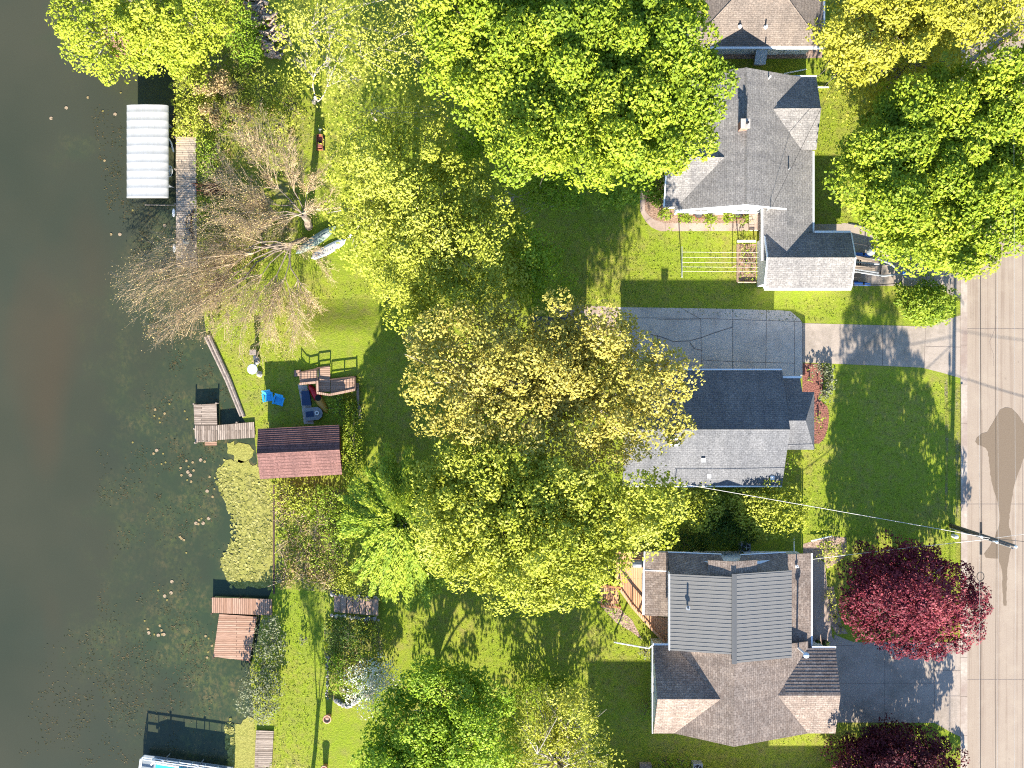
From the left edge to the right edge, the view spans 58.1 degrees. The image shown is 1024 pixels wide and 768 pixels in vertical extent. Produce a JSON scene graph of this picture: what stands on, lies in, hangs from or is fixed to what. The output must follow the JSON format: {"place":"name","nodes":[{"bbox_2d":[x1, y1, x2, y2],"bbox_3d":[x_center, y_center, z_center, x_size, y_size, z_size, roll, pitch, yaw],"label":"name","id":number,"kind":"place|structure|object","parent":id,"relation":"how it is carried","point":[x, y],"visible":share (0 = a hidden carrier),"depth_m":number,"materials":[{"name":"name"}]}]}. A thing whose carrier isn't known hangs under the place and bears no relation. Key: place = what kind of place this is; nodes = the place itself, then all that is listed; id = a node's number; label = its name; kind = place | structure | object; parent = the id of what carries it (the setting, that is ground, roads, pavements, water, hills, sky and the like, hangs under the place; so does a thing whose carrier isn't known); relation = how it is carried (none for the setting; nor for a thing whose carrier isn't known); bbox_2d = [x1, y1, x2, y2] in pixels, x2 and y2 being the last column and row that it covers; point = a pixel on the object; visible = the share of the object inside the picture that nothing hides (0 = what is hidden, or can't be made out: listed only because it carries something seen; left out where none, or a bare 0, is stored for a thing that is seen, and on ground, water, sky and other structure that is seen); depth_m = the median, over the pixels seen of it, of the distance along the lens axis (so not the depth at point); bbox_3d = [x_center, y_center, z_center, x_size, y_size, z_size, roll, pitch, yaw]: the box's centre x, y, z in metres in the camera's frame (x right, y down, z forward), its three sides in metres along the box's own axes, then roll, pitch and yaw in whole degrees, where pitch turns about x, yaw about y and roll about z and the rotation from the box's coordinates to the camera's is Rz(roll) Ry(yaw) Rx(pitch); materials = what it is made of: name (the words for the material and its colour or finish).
{"place":"outdoors","nodes":[
{"label":"outdoors","id":0,"kind":"place"},
{"bbox_2d":[0,0,272,767],"bbox_3d":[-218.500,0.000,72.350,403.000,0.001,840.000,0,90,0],"label":"lake","id":1,"kind":"structure","parent":0,"point":[82,365],"depth_m":72.35,"materials":[{"name":"liquid"}]},
{"bbox_2d":[19,104,235,766],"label":"waterweed","id":2,"kind":"object","parent":1,"relation":"on","point":[142,232],"visible":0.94,"depth_m":72.34,"materials":[{"name":"plant"}]},
{"bbox_2d":[127,104,174,197],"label":"boat lift","id":3,"kind":"object","parent":1,"relation":"in","point":[148,165],"visible":0.99,"depth_m":70.20,"materials":[{"name":"grey metal"}]},
{"bbox_2d":[174,136,196,266],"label":"dock","id":4,"kind":"object","parent":1,"relation":"in","point":[186,191],"visible":0.77,"depth_m":71.88,"materials":[{"name":"wood"}]},
{"bbox_2d":[139,754,234,767],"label":"pontoon boat","id":5,"kind":"object","parent":1,"relation":"on","point":[150,761],"visible":1,"depth_m":71.40,"materials":[{"name":"grey metal"}]},
{"bbox_2d":[193,402,254,445],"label":"dock","id":6,"kind":"object","parent":1,"relation":"in","point":[205,414],"visible":0.87,"depth_m":71.84,"materials":[{"name":"wood"}]},
{"bbox_2d":[227,441,253,462],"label":"duckweed","id":7,"kind":"object","parent":1,"relation":"on","point":[242,452],"visible":1,"depth_m":72.33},
{"bbox_2d":[211,596,271,662],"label":"dock","id":8,"kind":"object","parent":1,"relation":"in","point":[234,636],"visible":0.86,"depth_m":71.87,"materials":[{"name":"wood"}]},
{"bbox_2d":[228,717,254,767],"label":"duckweed","id":9,"kind":"object","parent":1,"relation":"on","point":[244,748],"visible":0.94,"depth_m":72.33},
{"bbox_2d":[214,459,272,766],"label":"duckweed","id":10,"kind":"object","parent":1,"relation":"on","point":[229,564],"visible":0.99,"depth_m":72.31,"materials":[{"name":"green plant"}]},
{"bbox_2d":[217,459,272,589],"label":"duckweed","id":11,"kind":"object","parent":1,"relation":"on","point":[248,468],"visible":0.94,"depth_m":72.33,"materials":[{"name":"plant"}]},
{"bbox_2d":[175,0,315,330],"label":"overgrown bank","id":12,"kind":"structure","parent":0,"point":[278,197],"depth_m":71.99,"materials":[{"name":"plant"}]},
{"bbox_2d":[168,63,227,144],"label":"shrub","id":13,"kind":"object","parent":12,"relation":"on","point":[195,106],"visible":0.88,"depth_m":71.03,"materials":[{"name":"green plant"}]},
{"bbox_2d":[193,131,220,184],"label":"shrub","id":14,"kind":"object","parent":12,"relation":"on","point":[201,152],"visible":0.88,"depth_m":71.19,"materials":[{"name":"green plant"}]},
{"bbox_2d":[192,195,240,231],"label":"shrub","id":15,"kind":"object","parent":12,"relation":"on","point":[206,211],"visible":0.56,"depth_m":71.19,"materials":[{"name":"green plant"}]},
{"bbox_2d":[190,65,265,160],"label":"bare bush","id":16,"kind":"object","parent":12,"relation":"on","point":[218,82],"visible":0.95,"depth_m":70.69,"materials":[{"name":"plant"}]},
{"bbox_2d":[223,0,269,70],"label":"shrub","id":17,"kind":"object","parent":12,"relation":"on","point":[252,31],"visible":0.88,"depth_m":70.61,"materials":[{"name":"green plant"}]},
{"bbox_2d":[232,57,305,146],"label":"shrub","id":18,"kind":"object","parent":12,"relation":"on","point":[272,98],"visible":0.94,"depth_m":70.74,"materials":[{"name":"green plant"}]},
{"bbox_2d":[276,480,348,592],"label":"brushy bank","id":19,"kind":"structure","parent":0,"point":[285,548],"depth_m":71.99,"materials":[{"name":"plant"}]},
{"bbox_2d":[268,485,343,591],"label":"brushwood","id":20,"kind":"object","parent":19,"relation":"on","point":[309,543],"visible":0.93,"depth_m":71.83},
{"bbox_2d":[296,299,395,385],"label":"grass terrace","id":21,"kind":"structure","parent":0,"point":[353,337],"depth_m":71.61,"materials":[{"name":"plant"}]},
{"bbox_2d":[196,0,966,767],"bbox_3d":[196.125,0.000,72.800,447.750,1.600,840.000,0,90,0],"label":"ground","id":22,"kind":"structure","parent":0,"point":[340,742],"depth_m":72.00,"materials":[{"name":"plant"}]},
{"bbox_2d":[45,0,241,90],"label":"willow tree","id":23,"kind":"object","parent":22,"relation":"on","point":[127,19],"visible":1,"depth_m":66.60,"materials":[{"name":"green plant"}]},
{"bbox_2d":[204,336,241,416],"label":"seawall log","id":24,"kind":"object","parent":22,"relation":"on","point":[221,370],"visible":0.97,"depth_m":71.88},
{"bbox_2d":[110,208,337,367],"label":"bare tree","id":25,"kind":"object","parent":22,"relation":"on","point":[223,259],"visible":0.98,"depth_m":69.42,"materials":[{"name":"plant"}]},
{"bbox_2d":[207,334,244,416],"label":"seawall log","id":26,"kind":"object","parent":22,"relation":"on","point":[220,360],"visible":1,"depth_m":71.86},
{"bbox_2d":[233,654,285,725],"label":"shrub","id":27,"kind":"object","parent":22,"relation":"on","point":[262,688],"visible":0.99,"depth_m":70.52,"materials":[{"name":"green plant"}]},
{"bbox_2d":[254,730,273,767],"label":"dock","id":28,"kind":"object","parent":22,"relation":"on","point":[264,748],"visible":0.96,"depth_m":71.84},
{"bbox_2d":[186,97,343,248],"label":"bare tree","id":29,"kind":"object","parent":22,"relation":"on","point":[306,218],"visible":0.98,"depth_m":66.81,"materials":[{"name":"plant"}]},
{"bbox_2d":[249,614,287,671],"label":"shrub","id":30,"kind":"object","parent":22,"relation":"on","point":[272,638],"visible":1,"depth_m":70.62,"materials":[{"name":"green plant"}]},
{"bbox_2d":[181,1,380,700],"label":"dry leaves","id":31,"kind":"object","parent":22,"relation":"on","point":[292,568],"visible":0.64,"depth_m":71.84,"materials":[{"name":"plant"}]},
{"bbox_2d":[266,477,322,519],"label":"shrub","id":32,"kind":"object","parent":22,"relation":"on","point":[294,497],"visible":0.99,"depth_m":71.25,"materials":[{"name":"green plant"}]},
{"bbox_2d":[257,425,341,478],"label":"boathouse","id":33,"kind":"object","parent":22,"relation":"on","point":[288,452],"visible":1,"depth_m":69.61,"materials":[{"name":"red"}]},
{"bbox_2d":[304,407,322,420],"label":"pedal boat","id":34,"kind":"object","parent":22,"relation":"on","point":[313,413],"visible":1,"depth_m":71.68,"materials":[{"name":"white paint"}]},
{"bbox_2d":[296,226,335,253],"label":"canoe","id":35,"kind":"object","parent":22,"relation":"on","point":[321,236],"visible":0.88,"depth_m":71.67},
{"bbox_2d":[308,384,327,413],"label":"kayak","id":36,"kind":"object","parent":22,"relation":"on","point":[319,401],"visible":0.95,"depth_m":71.71,"materials":[{"name":"red plastic"}]},
{"bbox_2d":[284,18,359,104],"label":"bare tree","id":37,"kind":"object","parent":22,"relation":"on","point":[314,100],"visible":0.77,"depth_m":65.40,"materials":[{"name":"brown plant"}]},
{"bbox_2d":[294,366,356,395],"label":"viewing deck","id":38,"kind":"structure","parent":22,"relation":"on","point":[319,377],"depth_m":71.24,"materials":[{"name":"wood"}]},
{"bbox_2d":[311,239,345,258],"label":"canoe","id":39,"kind":"object","parent":22,"relation":"on","point":[331,247],"visible":0.86,"depth_m":71.84,"materials":[{"name":"white paint"}]},
{"bbox_2d":[310,484,353,562],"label":"shrub","id":40,"kind":"object","parent":22,"relation":"on","point":[333,518],"visible":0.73,"depth_m":70.86,"materials":[{"name":"green plant"}]},
{"bbox_2d":[326,558,379,601],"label":"shrub","id":41,"kind":"object","parent":22,"relation":"on","point":[349,591],"visible":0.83,"depth_m":70.91,"materials":[{"name":"green plant"}]},
{"bbox_2d":[324,618,383,707],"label":"planting bed","id":42,"kind":"object","parent":22,"relation":"on","point":[364,659],"visible":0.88,"depth_m":71.99,"materials":[{"name":"soil"}]},
{"bbox_2d":[319,653,354,694],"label":"shrub","id":43,"kind":"object","parent":42,"relation":"on","point":[340,670],"visible":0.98,"depth_m":71.22,"materials":[{"name":"green plant"}]},
{"bbox_2d":[320,611,370,660],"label":"shrub","id":44,"kind":"object","parent":42,"relation":"on","point":[352,633],"visible":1,"depth_m":71.02,"materials":[{"name":"green plant"}]},
{"bbox_2d":[347,655,395,708],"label":"shrub","id":45,"kind":"object","parent":42,"relation":"on","point":[390,681],"visible":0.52,"depth_m":70.76,"materials":[{"name":"green plant"}]},
{"bbox_2d":[340,653,404,720],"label":"plum tree","id":46,"kind":"object","parent":42,"relation":"on","point":[370,685],"visible":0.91,"depth_m":68.78,"materials":[{"name":"white plant"}]},
{"bbox_2d":[339,400,368,487],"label":"shrub","id":47,"kind":"object","parent":22,"relation":"on","point":[352,444],"visible":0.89,"depth_m":71.22,"materials":[{"name":"green plant"}]},
{"bbox_2d":[334,596,377,615],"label":"garden steps","id":48,"kind":"structure","parent":22,"relation":"on","point":[371,605],"depth_m":71.61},
{"bbox_2d":[265,0,449,133],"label":"birch tree","id":49,"kind":"object","parent":22,"relation":"on","point":[310,31],"visible":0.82,"depth_m":63.81,"materials":[{"name":"green plant"}]},
{"bbox_2d":[360,610,396,661],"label":"shrub","id":50,"kind":"object","parent":22,"relation":"on","point":[379,637],"visible":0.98,"depth_m":71.14,"materials":[{"name":"green plant"}]},
{"bbox_2d":[173,0,584,704],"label":"weeds","id":51,"kind":"object","parent":22,"relation":"on","point":[217,98],"visible":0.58,"depth_m":71.77,"materials":[{"name":"green plant"}]},
{"bbox_2d":[313,78,464,168],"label":"birch tree","id":52,"kind":"object","parent":22,"relation":"on","point":[409,113],"visible":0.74,"depth_m":65.26,"materials":[{"name":"green plant"}]},
{"bbox_2d":[336,441,469,611],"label":"honey locust","id":53,"kind":"object","parent":22,"relation":"on","point":[389,559],"visible":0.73,"depth_m":66.48,"materials":[{"name":"green plant"}]},
{"bbox_2d":[320,111,537,334],"bbox_3d":[-5.821,-11.216,66.432,15.526,11.337,15.943,0,90,0],"label":"elm tree","id":54,"kind":"object","parent":22,"relation":"on","point":[417,233],"visible":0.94,"depth_m":63.45,"materials":[{"name":"green plant"}]},
{"bbox_2d":[347,653,525,767],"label":"pear tree","id":55,"kind":"object","parent":22,"relation":"on","point":[421,743],"visible":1,"depth_m":65.02,"materials":[{"name":"green plant"}]},
{"bbox_2d":[444,108,487,165],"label":"shrub","id":56,"kind":"object","parent":22,"relation":"on","point":[468,150],"visible":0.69,"depth_m":68.90,"materials":[{"name":"green plant"}]},
{"bbox_2d":[410,0,610,193],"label":"maple tree","id":57,"kind":"object","parent":22,"relation":"on","point":[513,59],"visible":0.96,"depth_m":60.04,"materials":[{"name":"green plant"}]},
{"bbox_2d":[502,671,555,708],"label":"shrub","id":58,"kind":"object","parent":22,"relation":"on","point":[525,694],"visible":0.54,"depth_m":71.19,"materials":[{"name":"green plant"}]},
{"bbox_2d":[500,219,577,308],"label":"hornbeam tree","id":59,"kind":"object","parent":22,"relation":"on","point":[539,272],"visible":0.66,"depth_m":65.38,"materials":[{"name":"green plant"}]},
{"bbox_2d":[406,424,690,617],"bbox_3d":[2.485,9.244,64.888,18.944,14.425,13.303,0,90,0],"label":"linden tree","id":60,"kind":"object","parent":22,"relation":"on","point":[533,497],"visible":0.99,"depth_m":60.70,"materials":[{"name":"green plant"}]},
{"bbox_2d":[514,167,588,223],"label":"shrub","id":61,"kind":"object","parent":22,"relation":"on","point":[550,185],"visible":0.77,"depth_m":68.22,"materials":[{"name":"green plant"}]},
{"bbox_2d":[398,285,705,483],"bbox_3d":[2.593,0.203,65.641,20.289,12.917,13.598,0,90,0],"label":"amber maple tree","id":62,"kind":"object","parent":22,"relation":"on","point":[547,380],"visible":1,"depth_m":61.11,"materials":[{"name":"yellow plant"}]},
{"bbox_2d":[497,671,627,767],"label":"serviceberry tree","id":63,"kind":"object","parent":22,"relation":"on","point":[547,743],"visible":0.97,"depth_m":66.43,"materials":[{"name":"green plant"}]},
{"bbox_2d":[552,304,618,335],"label":"driveway strip","id":64,"kind":"object","parent":22,"relation":"on","point":[597,311],"visible":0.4,"depth_m":71.99,"materials":[{"name":"concrete"}]},
{"bbox_2d":[597,598,641,638],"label":"deck bed","id":65,"kind":"object","parent":22,"relation":"on","point":[630,624],"visible":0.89,"depth_m":71.99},
{"bbox_2d":[588,168,654,211],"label":"shrub","id":66,"kind":"object","parent":22,"relation":"on","point":[619,202],"visible":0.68,"depth_m":68.53,"materials":[{"name":"green plant"}]},
{"bbox_2d":[600,552,667,642],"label":"cedar deck","id":67,"kind":"structure","parent":22,"relation":"on","point":[631,590],"depth_m":71.05,"materials":[{"name":"wood"}]},
{"bbox_2d":[643,170,664,208],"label":"shrub","id":68,"kind":"object","parent":22,"relation":"on","point":[657,193],"visible":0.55,"depth_m":70.50,"materials":[{"name":"green plant"}]},
{"bbox_2d":[574,0,739,194],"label":"maple tree","id":69,"kind":"object","parent":22,"relation":"on","point":[647,98],"visible":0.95,"depth_m":60.30,"materials":[{"name":"green plant"}]},
{"bbox_2d":[663,523,707,552],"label":"shrub","id":70,"kind":"object","parent":22,"relation":"on","point":[702,548],"visible":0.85,"depth_m":70.83,"materials":[{"name":"green plant"}]},
{"bbox_2d":[645,178,748,222],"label":"flower bed","id":71,"kind":"object","parent":22,"relation":"on","point":[651,210],"visible":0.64,"depth_m":71.99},
{"bbox_2d":[676,482,726,532],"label":"shrub","id":72,"kind":"object","parent":22,"relation":"on","point":[708,505],"visible":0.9,"depth_m":69.24,"materials":[{"name":"green plant"}]},
{"bbox_2d":[619,307,801,375],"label":"driveway pad","id":73,"kind":"object","parent":22,"relation":"on","point":[747,342],"visible":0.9,"depth_m":71.99,"materials":[{"name":"concrete"}]},
{"bbox_2d":[623,307,955,375],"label":"driveway joints","id":74,"kind":"object","parent":73,"relation":"on","point":[802,340],"visible":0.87,"depth_m":71.99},
{"bbox_2d":[689,499,760,554],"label":"shrub","id":75,"kind":"object","parent":22,"relation":"on","point":[724,526],"visible":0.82,"depth_m":70.27,"materials":[{"name":"green plant"}]},
{"bbox_2d":[614,551,840,746],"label":"metal roofed house","id":76,"kind":"structure","parent":22,"relation":"on","point":[740,657],"depth_m":67.61,"materials":[{"name":"white"}]},
{"bbox_2d":[739,244,755,280],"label":"vegetable bed","id":77,"kind":"object","parent":22,"relation":"on","point":[752,275],"visible":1,"depth_m":71.99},
{"bbox_2d":[749,213,760,230],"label":"entry stoop","id":78,"kind":"object","parent":22,"relation":"on","point":[754,221],"visible":0.86,"depth_m":71.42,"materials":[{"name":"concrete"}]},
{"bbox_2d":[687,0,824,54],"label":"hip roof house","id":79,"kind":"structure","parent":22,"relation":"on","point":[774,27],"depth_m":68.59,"materials":[{"name":"white"}]},
{"bbox_2d":[663,67,855,289],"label":"cross gabled house","id":80,"kind":"structure","parent":22,"relation":"on","point":[763,128],"depth_m":68.54,"materials":[{"name":"white"}]},
{"bbox_2d":[711,49,821,58],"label":"rock strip","id":81,"kind":"object","parent":22,"relation":"on","point":[813,53],"visible":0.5,"depth_m":71.99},
{"bbox_2d":[725,478,811,544],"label":"shrub","id":82,"kind":"object","parent":22,"relation":"on","point":[767,510],"visible":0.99,"depth_m":69.00,"materials":[{"name":"green plant"}]},
{"bbox_2d":[802,363,828,443],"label":"mulch bed","id":83,"kind":"object","parent":22,"relation":"on","point":[815,386],"visible":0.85,"depth_m":71.99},
{"bbox_2d":[813,559,833,645],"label":"front walk","id":84,"kind":"structure","parent":22,"relation":"on","point":[822,630],"depth_m":71.99,"materials":[{"name":"concrete"}]},
{"bbox_2d":[803,536,847,633],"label":"shrub bed","id":85,"kind":"object","parent":22,"relation":"on","point":[809,547],"visible":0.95,"depth_m":71.99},
{"bbox_2d":[815,525,847,566],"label":"shrub","id":86,"kind":"object","parent":85,"relation":"on","point":[832,550],"visible":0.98,"depth_m":71.27,"materials":[{"name":"green plant"}]},
{"bbox_2d":[820,712,969,767],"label":"red maple tree","id":87,"kind":"object","parent":22,"relation":"on","point":[879,747],"visible":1,"depth_m":68.12,"materials":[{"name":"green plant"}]},
{"bbox_2d":[819,39,971,124],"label":"crabapple tree","id":88,"kind":"object","parent":22,"relation":"on","point":[900,68],"visible":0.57,"depth_m":68.14,"materials":[{"name":"green plant"}]},
{"bbox_2d":[842,223,959,297],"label":"trailer drive","id":89,"kind":"structure","parent":22,"relation":"on","point":[946,280],"depth_m":71.99,"materials":[{"name":"concrete"}]},
{"bbox_2d":[852,243,917,285],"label":"boat trailer","id":90,"kind":"object","parent":89,"relation":"on","point":[864,257],"visible":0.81,"depth_m":71.39,"materials":[{"name":"grey metal"}]},
{"bbox_2d":[835,529,993,661],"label":"red maple tree","id":91,"kind":"object","parent":22,"relation":"on","point":[901,594],"visible":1,"depth_m":66.66,"materials":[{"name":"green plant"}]},
{"bbox_2d":[805,0,1023,88],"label":"honey maple tree","id":92,"kind":"object","parent":22,"relation":"on","point":[912,26],"visible":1,"depth_m":62.21,"materials":[{"name":"plant"}]},
{"bbox_2d":[822,40,1023,282],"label":"street maple tree","id":93,"kind":"object","parent":22,"relation":"on","point":[960,177],"visible":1,"depth_m":62.92,"materials":[{"name":"green plant"}]},
{"bbox_2d":[892,269,960,328],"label":"shrub","id":94,"kind":"object","parent":22,"relation":"on","point":[922,294],"visible":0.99,"depth_m":70.40,"materials":[{"name":"green plant"}]},
{"bbox_2d":[960,1,966,767],"bbox_3d":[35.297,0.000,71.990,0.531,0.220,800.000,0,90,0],"label":"kerb","id":95,"kind":"structure","parent":22,"relation":"on","point":[963,479],"depth_m":71.97,"materials":[{"name":"concrete"}]},
{"bbox_2d":[949,524,1017,548],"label":"utility pole","id":96,"kind":"object","parent":22,"relation":"on","point":[978,534],"visible":0.92,"depth_m":66.82,"materials":[{"name":"brown wood"}]},
{"bbox_2d":[979,6,981,767],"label":"overhead wire","id":97,"kind":"object","parent":96,"relation":"attached to","point":[981,506],"visible":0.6,"depth_m":66.81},
{"bbox_2d":[640,191,748,230],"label":"garden path","id":98,"kind":"structure","parent":0,"point":[657,225],"depth_m":71.99,"materials":[{"name":"concrete"}]},
{"bbox_2d":[622,369,813,486],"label":"gabled house","id":99,"kind":"structure","parent":0,"point":[753,426],"depth_m":68.40,"materials":[{"name":"white"}]},
{"bbox_2d":[803,316,959,377],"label":"driveway","id":100,"kind":"structure","parent":0,"point":[904,346],"depth_m":71.99,"materials":[{"name":"concrete"}]},
{"bbox_2d":[834,634,961,735],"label":"asphalt driveway","id":101,"kind":"structure","parent":0,"point":[875,683],"depth_m":71.99,"materials":[{"name":"asphalt"}]},
{"bbox_2d":[944,297,959,559],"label":"verge soil","id":102,"kind":"structure","parent":0,"point":[957,410],"depth_m":72.00,"materials":[{"name":"soil"}]},
{"bbox_2d":[967,0,1023,767],"bbox_3d":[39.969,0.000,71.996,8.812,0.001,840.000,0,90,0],"label":"road","id":103,"kind":"structure","parent":0,"point":[1001,651],"depth_m":72.00,"materials":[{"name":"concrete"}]},
{"bbox_2d":[967,7,1023,767],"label":"road joints","id":104,"kind":"object","parent":103,"relation":"on","point":[1022,679],"visible":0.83,"depth_m":71.99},
{"bbox_2d":[975,407,1023,605],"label":"wet patch","id":105,"kind":"object","parent":103,"relation":"on","point":[1002,440],"visible":0.98,"depth_m":71.99,"materials":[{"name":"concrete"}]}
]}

